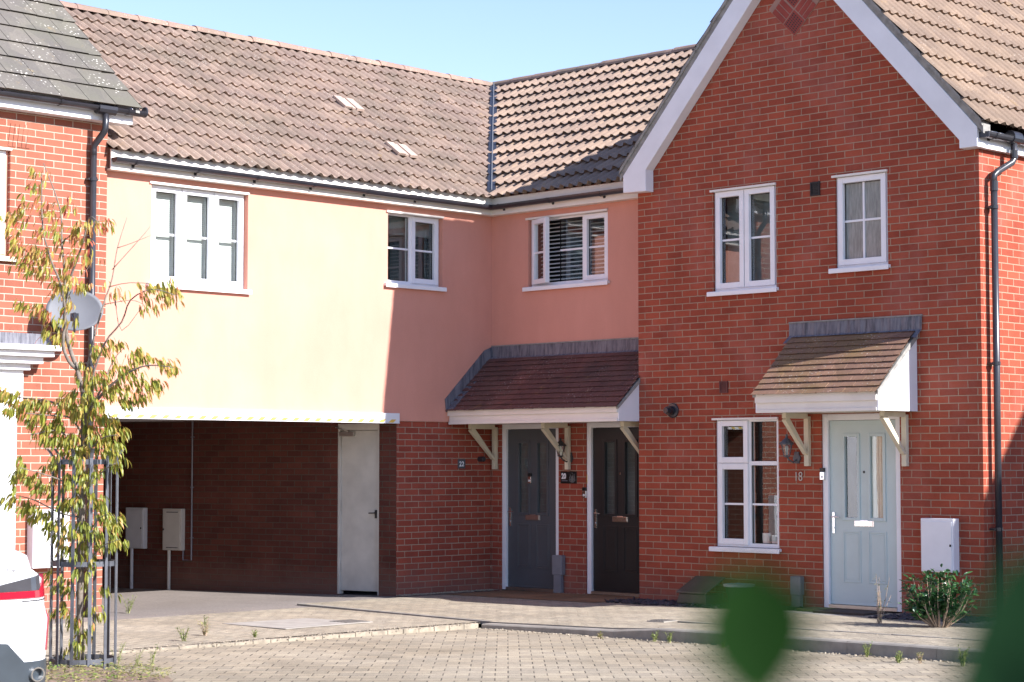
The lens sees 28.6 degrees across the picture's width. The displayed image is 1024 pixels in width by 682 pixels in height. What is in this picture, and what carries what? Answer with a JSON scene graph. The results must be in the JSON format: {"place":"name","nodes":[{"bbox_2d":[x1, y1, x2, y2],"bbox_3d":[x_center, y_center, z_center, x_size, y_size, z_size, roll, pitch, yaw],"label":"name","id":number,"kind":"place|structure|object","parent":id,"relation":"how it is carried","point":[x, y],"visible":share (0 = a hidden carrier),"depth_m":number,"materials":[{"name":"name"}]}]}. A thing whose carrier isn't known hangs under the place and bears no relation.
{"place":"outdoors","nodes":[
{"label":"outdoors","id":0,"kind":"place"},
{"bbox_2d":[46,587,484,655],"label":"driveway","id":1,"kind":"structure","parent":0,"point":[148,603],"depth_m":23.57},
{"bbox_2d":[124,595,136,612],"bbox_3d":[-4.102,2.816,21.552,0.145,0.218,0.128,-1,-3,8],"label":"weed","id":2,"kind":"object","parent":1,"relation":"on","point":[130,604],"visible":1,"depth_m":21.53,"materials":[{"name":"green plant"}]},
{"bbox_2d":[332,619,372,622],"bbox_3d":[-1.656,2.865,20.461,0.340,0.033,0.340,-3,-5,45],"label":"access cover","id":3,"kind":"object","parent":1,"relation":"on","point":[348,621],"visible":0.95,"depth_m":20.42,"materials":[{"name":"metal"}]},
{"bbox_2d":[396,589,497,595],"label":"white pebbles","id":4,"kind":"object","parent":1,"relation":"on","point":[413,594],"visible":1,"depth_m":24.64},
{"bbox_2d":[61,0,723,81],"label":"sky","id":5,"kind":"structure","parent":0,"point":[486,40],"materials":[{"name":"blue"}]},
{"bbox_2d":[45,605,895,656],"bbox_3d":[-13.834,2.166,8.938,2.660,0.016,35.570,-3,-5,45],"label":"crossing paving","id":6,"kind":"structure","parent":0,"point":[134,631],"depth_m":19.85,"materials":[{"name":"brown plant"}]},
{"bbox_2d":[0,0,147,618],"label":"house","id":7,"kind":"structure","parent":6,"relation":"on","point":[66,98],"depth_m":20.95,"materials":[{"name":"brick"}]},
{"bbox_2d":[0,147,16,261],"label":"window","id":8,"kind":"structure","parent":7,"relation":"in","point":[2,153],"depth_m":20.59,"materials":[{"name":"white plastic"}]},
{"bbox_2d":[27,509,69,568],"bbox_3d":[-4.769,2.031,20.684,0.132,0.600,0.430,-3,-5,45],"label":"meter box","id":9,"kind":"object","parent":7,"relation":"attached to","point":[38,551],"visible":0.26,"depth_m":20.55,"materials":[{"name":"white plastic"}]},
{"bbox_2d":[46,290,103,332],"bbox_3d":[-4.566,-0.303,20.650,0.652,0.457,0.455,-2,-4,33],"label":"satellite dish","id":10,"kind":"object","parent":7,"relation":"attached to","point":[87,310],"visible":0.77,"depth_m":20.66,"materials":[{"name":"metal"}]},
{"bbox_2d":[177,626,189,640],"bbox_3d":[-2.992,2.671,18.313,0.130,0.154,0.133,-3,-5,45],"label":"weed","id":11,"kind":"object","parent":6,"relation":"on","point":[185,636],"visible":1,"depth_m":18.32,"materials":[{"name":"green plant"}]},
{"bbox_2d":[195,615,209,635],"bbox_3d":[-2.893,2.678,18.887,0.152,0.204,0.114,-1,-4,20],"label":"weed","id":12,"kind":"object","parent":6,"relation":"on","point":[206,630],"visible":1,"depth_m":18.88,"materials":[{"name":"green plant"}]},
{"bbox_2d":[251,629,259,636],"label":"weed","id":13,"kind":"object","parent":6,"relation":"on","point":[254,634],"visible":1,"depth_m":18.75,"materials":[{"name":"green plant"}]},
{"bbox_2d":[45,623,477,657],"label":"flush kerb","id":14,"kind":"structure","parent":6,"relation":"on","point":[406,630],"depth_m":19.06,"materials":[{"name":"grey concrete"}]},
{"bbox_2d":[222,618,367,628],"bbox_3d":[-2.169,2.844,20.258,0.950,0.006,1.150,-3,-5,45],"label":"concrete patch","id":15,"kind":"object","parent":6,"relation":"on","point":[295,623],"visible":1,"depth_m":20.17,"materials":[{"name":"grey concrete"}]},
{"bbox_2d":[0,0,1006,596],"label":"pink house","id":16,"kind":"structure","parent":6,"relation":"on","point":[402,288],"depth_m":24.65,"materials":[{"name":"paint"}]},
{"bbox_2d":[125,507,147,588],"bbox_3d":[-4.936,2.721,26.373,0.316,1.066,0.092,-2,-4,32],"label":"meter box","id":17,"kind":"object","parent":16,"relation":"attached to","point":[136,529],"visible":0.91,"depth_m":26.35,"materials":[{"name":"grey plastic"}]},
{"bbox_2d":[162,508,184,589],"bbox_3d":[-4.388,2.704,26.033,0.317,1.060,0.092,-2,-4,32],"label":"meter box","id":18,"kind":"object","parent":16,"relation":"attached to","point":[173,529],"visible":1,"depth_m":26.01,"materials":[{"name":"grey plastic"}]},
{"bbox_2d":[146,181,251,294],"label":"window","id":19,"kind":"structure","parent":16,"relation":"in","point":[197,233],"depth_m":22.49,"materials":[{"name":"white plastic"}]},
{"bbox_2d":[335,423,378,594],"bbox_3d":[-1.899,2.052,24.575,0.663,2.085,0.207,-2,-4,32],"label":"service door","id":20,"kind":"structure","parent":16,"relation":"in","point":[358,451],"depth_m":24.62,"materials":[{"name":"metal"}]},
{"bbox_2d":[384,210,446,291],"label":"window","id":21,"kind":"structure","parent":16,"relation":"in","point":[413,238],"depth_m":24.95,"materials":[{"name":"white plastic"}]},
{"bbox_2d":[458,459,464,467],"bbox_3d":[-0.629,1.532,25.064,0.011,0.115,0.125,-3,-5,45],"label":"house number sign","id":22,"kind":"object","parent":16,"relation":"attached to","point":[461,463],"visible":1,"depth_m":25.06,"materials":[{"name":"black plastic"}]},
{"bbox_2d":[477,456,485,461],"bbox_3d":[-0.381,1.485,25.261,0.089,0.066,0.068,-3,-5,45],"label":"overflow pipe","id":23,"kind":"object","parent":16,"relation":"attached to","point":[481,458],"visible":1,"depth_m":25.23,"materials":[{"name":"black plastic"}]},
{"bbox_2d":[508,429,555,588],"bbox_3d":[0.250,2.078,24.968,0.855,1.962,0.102,-3,-5,45],"label":"door","id":24,"kind":"structure","parent":16,"relation":"in","point":[531,506],"depth_m":24.98,"materials":[{"name":"grey paint"}]},
{"bbox_2d":[528,473,531,482],"bbox_3d":[0.222,1.707,25.007,0.056,0.127,0.029,-3,-5,45],"label":"door knocker","id":25,"kind":"object","parent":24,"relation":"attached to","point":[529,477],"visible":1,"depth_m":24.99,"materials":[{"name":"silver metal"}]},
{"bbox_2d":[552,555,564,592],"bbox_3d":[0.568,2.851,24.482,0.162,0.480,0.074,-3,-5,45],"label":"cable box","id":26,"kind":"object","parent":16,"relation":"attached to","point":[558,567],"visible":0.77,"depth_m":24.45,"materials":[{"name":"grey plastic"}]},
{"bbox_2d":[557,437,572,461],"bbox_3d":[0.617,1.324,24.412,0.152,0.304,0.235,-3,-5,45],"label":"wall lantern","id":27,"kind":"object","parent":16,"relation":"attached to","point":[561,443],"depth_m":24.37,"materials":[{"name":"metal"}]},
{"bbox_2d":[522,209,609,291],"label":"window","id":28,"kind":"structure","parent":16,"relation":"in","point":[570,250],"depth_m":24.98,"materials":[{"name":"white plastic"}]},
{"bbox_2d":[561,471,576,483],"bbox_3d":[0.686,1.662,24.476,0.263,0.147,0.019,-3,-5,45],"label":"house number sign","id":29,"kind":"object","parent":16,"relation":"attached to","point":[570,477],"visible":1,"depth_m":24.46,"materials":[{"name":"black plastic"}]},
{"bbox_2d":[582,487,586,497],"bbox_3d":[0.875,1.833,24.296,0.056,0.127,0.029,-3,-5,45],"label":"doorbell","id":30,"kind":"object","parent":16,"relation":"attached to","point":[584,492],"visible":1,"depth_m":24.28,"materials":[{"name":"silver plastic"}]},
{"bbox_2d":[593,427,638,592],"bbox_3d":[1.280,2.010,23.946,0.856,1.954,0.102,-3,-5,45],"label":"door","id":31,"kind":"structure","parent":16,"relation":"in","point":[615,460],"depth_m":23.99,"materials":[{"name":"black paint"}]},
{"bbox_2d":[297,603,958,661],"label":"kerb","id":32,"kind":"structure","parent":6,"relation":"on","point":[886,649],"depth_m":18.59,"materials":[{"name":"concrete"}]},
{"bbox_2d":[617,0,1023,615],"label":"gable house","id":33,"kind":"structure","parent":6,"relation":"on","point":[831,236],"depth_m":21.34,"materials":[{"name":"red brick"}]},
{"bbox_2d":[663,403,678,417],"bbox_3d":[1.782,0.788,22.777,0.170,0.170,0.134,-3,-5,45],"label":"boiler flue","id":34,"kind":"object","parent":33,"relation":"attached to","point":[671,410],"visible":1,"depth_m":22.76,"materials":[{"name":"black plastic"}]},
{"bbox_2d":[707,182,778,296],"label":"window","id":35,"kind":"structure","parent":33,"relation":"in","point":[745,216],"depth_m":22.31,"materials":[{"name":"white plastic"}]},
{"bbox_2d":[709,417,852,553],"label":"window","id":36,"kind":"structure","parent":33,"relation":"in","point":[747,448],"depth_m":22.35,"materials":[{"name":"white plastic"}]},
{"bbox_2d":[779,434,800,462],"bbox_3d":[2.963,1.153,21.503,0.160,0.315,0.239,-3,-5,45],"label":"wall lantern","id":37,"kind":"object","parent":33,"relation":"attached to","point":[786,441],"depth_m":21.46,"materials":[{"name":"metal"}]},
{"bbox_2d":[790,576,803,593],"bbox_3d":[3.044,2.710,21.446,0.138,0.396,0.074,-3,-5,45],"label":"cable box","id":38,"kind":"object","parent":33,"relation":"attached to","point":[798,581],"visible":0.28,"depth_m":21.41,"materials":[{"name":"grey plastic"}]},
{"bbox_2d":[796,472,802,480],"bbox_3d":[3.077,1.450,21.534,0.086,0.096,0.008,-3,-5,45],"label":"house number sign","id":39,"kind":"object","parent":33,"relation":"attached to","point":[799,476],"visible":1,"depth_m":21.52,"materials":[{"name":"metal"}]},
{"bbox_2d":[820,468,824,479],"bbox_3d":[3.294,1.411,21.332,0.056,0.127,0.029,-3,-5,45],"label":"doorbell","id":40,"kind":"object","parent":33,"relation":"attached to","point":[822,473],"visible":1,"depth_m":21.32,"materials":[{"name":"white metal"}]},
{"bbox_2d":[828,169,890,273],"bbox_3d":[3.676,-1.248,21.144,0.754,1.046,0.149,-3,-5,45],"label":"window","id":41,"kind":"structure","parent":33,"relation":"in","point":[862,204],"depth_m":21.16,"materials":[{"name":"white plastic"}]},
{"bbox_2d":[830,420,896,607],"bbox_3d":[3.672,1.794,20.998,0.844,1.930,0.102,-3,-5,45],"label":"door","id":42,"kind":"structure","parent":33,"relation":"in","point":[862,452],"depth_m":21.01,"materials":[{"name":"blue paint"}]},
{"bbox_2d":[921,518,959,572],"bbox_3d":[4.299,2.052,20.201,0.382,0.537,0.122,-3,-5,45],"label":"meter box","id":43,"kind":"object","parent":33,"relation":"attached to","point":[939,541],"visible":0.92,"depth_m":20.14,"materials":[{"name":"white plastic"}]},
{"bbox_2d":[46,628,954,681],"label":"road","id":44,"kind":"structure","parent":0,"point":[476,655],"depth_m":16.49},
{"bbox_2d":[0,546,48,681],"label":"parked car","id":45,"kind":"object","parent":44,"relation":"on","point":[24,622],"visible":1,"depth_m":12.64,"materials":[{"name":"white paint"}]},
{"bbox_2d":[45,666,172,681],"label":"planting bed","id":46,"kind":"object","parent":44,"relation":"on","point":[147,679],"visible":0.47,"depth_m":14.96,"materials":[{"name":"soil"}]},
{"bbox_2d":[46,448,124,668],"bbox_3d":[-3.393,1.737,15.932,0.626,1.765,0.626,-3,-5,45],"label":"tree guard","id":47,"kind":"object","parent":46,"relation":"on","point":[107,562],"visible":0.77,"depth_m":15.78,"materials":[{"name":"metal"}]},
{"bbox_2d":[0,163,184,665],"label":"sapling tree","id":48,"kind":"object","parent":46,"relation":"on","point":[67,404],"visible":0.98,"depth_m":15.80,"materials":[{"name":"green plant"}]},
{"bbox_2d":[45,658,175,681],"bbox_3d":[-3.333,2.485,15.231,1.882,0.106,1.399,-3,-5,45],"label":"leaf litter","id":49,"kind":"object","parent":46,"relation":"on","point":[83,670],"visible":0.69,"depth_m":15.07,"materials":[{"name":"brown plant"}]},
{"bbox_2d":[110,642,125,665],"bbox_3d":[-3.168,2.524,16.172,0.138,0.194,0.108,1,-4,-12],"label":"weed","id":50,"kind":"object","parent":44,"relation":"on","point":[118,659],"visible":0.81,"depth_m":16.16,"materials":[{"name":"green plant"}]},
{"bbox_2d":[147,644,157,664],"bbox_3d":[-2.890,2.525,16.167,0.090,0.190,0.096,-3,-5,45],"label":"weed","id":51,"kind":"object","parent":44,"relation":"on","point":[154,653],"visible":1,"depth_m":16.16,"materials":[{"name":"green plant"}]},
{"bbox_2d":[45,622,475,655],"bbox_3d":[-3.005,2.708,17.816,0.344,0.028,7.460,-3,-5,45],"label":"crossing grit","id":52,"kind":"object","parent":44,"relation":"on","point":[101,651],"visible":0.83,"depth_m":18.74,"materials":[{"name":"grey gravel"}]},
{"bbox_2d":[650,630,658,641],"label":"weed","id":53,"kind":"object","parent":44,"relation":"on","point":[653,637],"visible":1,"depth_m":18.71,"materials":[{"name":"green plant"}]},
{"bbox_2d":[664,632,674,642],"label":"weed","id":54,"kind":"object","parent":44,"relation":"on","point":[669,637],"visible":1,"depth_m":18.52,"materials":[{"name":"green plant"}]},
{"bbox_2d":[476,628,954,662],"bbox_3d":[2.140,2.733,17.903,7.103,0.087,0.161,-3,-5,45],"label":"gutter grit","id":55,"kind":"object","parent":44,"relation":"on","point":[831,653],"visible":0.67,"depth_m":18.73,"materials":[{"name":"grey gravel"}]},
{"bbox_2d":[862,643,871,656],"bbox_3d":[3.001,2.610,17.016,0.110,0.144,0.098,2,-4,-31],"label":"weed","id":56,"kind":"object","parent":44,"relation":"on","point":[865,648],"visible":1,"depth_m":17.01,"materials":[{"name":"green plant"}]},
{"bbox_2d":[895,650,903,662],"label":"weed","id":57,"kind":"object","parent":44,"relation":"on","point":[899,658],"visible":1,"depth_m":16.46,"materials":[{"name":"green plant"}]},
{"bbox_2d":[917,652,923,662],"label":"weed","id":58,"kind":"object","parent":44,"relation":"on","point":[919,660],"visible":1,"depth_m":16.42,"materials":[{"name":"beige plant"}]},
{"bbox_2d":[305,590,967,646],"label":"footpath","id":59,"kind":"structure","parent":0,"point":[590,614],"depth_m":20.76,"materials":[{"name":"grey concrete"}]},
{"bbox_2d":[451,590,639,602],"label":"paving slabs","id":60,"kind":"structure","parent":59,"relation":"on","point":[551,596],"depth_m":23.86,"materials":[{"name":"concrete"}]},
{"bbox_2d":[605,596,702,606],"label":"slate chippings","id":61,"kind":"object","parent":59,"relation":"on","point":[647,601],"visible":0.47,"depth_m":22.42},
{"bbox_2d":[677,576,723,603],"bbox_3d":[2.070,2.738,22.087,0.437,0.288,0.340,-3,-5,45],"label":"storage box","id":62,"kind":"object","parent":61,"relation":"on","point":[695,590],"visible":0.69,"depth_m":22.04,"materials":[{"name":"green plastic"}]},
{"bbox_2d":[647,619,677,622],"bbox_3d":[1.489,2.771,19.864,0.220,0.033,0.220,-3,-5,45],"label":"access cover","id":63,"kind":"object","parent":59,"relation":"on","point":[662,620],"visible":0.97,"depth_m":19.81,"materials":[{"name":"metal"}]},
{"bbox_2d":[677,621,961,647],"bbox_3d":[3.830,2.661,17.477,6.192,0.156,0.050,-3,-5,45],"label":"path edging","id":64,"kind":"object","parent":59,"relation":"on","point":[850,632],"visible":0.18,"depth_m":18.05,"materials":[{"name":"concrete"}]},
{"bbox_2d":[812,612,844,615],"bbox_3d":[3.417,2.827,20.668,1.300,0.052,0.600,-3,-5,45],"label":"door step","id":65,"kind":"object","parent":59,"relation":"on","point":[828,614],"depth_m":20.51,"materials":[{"name":"concrete"}]},
{"bbox_2d":[810,607,835,611],"bbox_3d":[3.183,2.814,21.051,0.270,0.028,0.330,-3,-5,45],"label":"doormat","id":66,"kind":"object","parent":65,"relation":"on","point":[817,608],"visible":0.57,"depth_m":21.02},
{"bbox_2d":[813,608,886,615],"bbox_3d":[3.477,2.790,20.681,0.630,0.022,0.420,-3,-5,45],"label":"doormat","id":67,"kind":"object","parent":65,"relation":"on","point":[849,612],"visible":1,"depth_m":20.62,"materials":[{"name":"black rubber"}]},
{"bbox_2d":[874,576,890,622],"bbox_3d":[3.549,2.464,19.251,0.151,0.476,0.221,-1,-4,18],"label":"dried flower","id":68,"kind":"object","parent":59,"relation":"on","point":[879,618],"visible":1,"depth_m":19.23,"materials":[{"name":"beige plant"}]},
{"bbox_2d":[868,612,971,622],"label":"bark chippings","id":69,"kind":"object","parent":59,"relation":"on","point":[907,616],"visible":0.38,"depth_m":19.83,"materials":[{"name":"wood"}]},
{"bbox_2d":[898,564,981,627],"bbox_3d":[4.016,2.380,18.776,0.817,0.604,0.591,-1,-4,23],"label":"laurel bush","id":70,"kind":"object","parent":59,"relation":"on","point":[937,606],"visible":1,"depth_m":18.72,"materials":[{"name":"green plant"}]},
{"bbox_2d":[698,549,1023,681],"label":"hedge sprig","id":71,"kind":"object","parent":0,"point":[755,623],"visible":1,"depth_m":0.54,"materials":[{"name":"green plant"}]}
]}

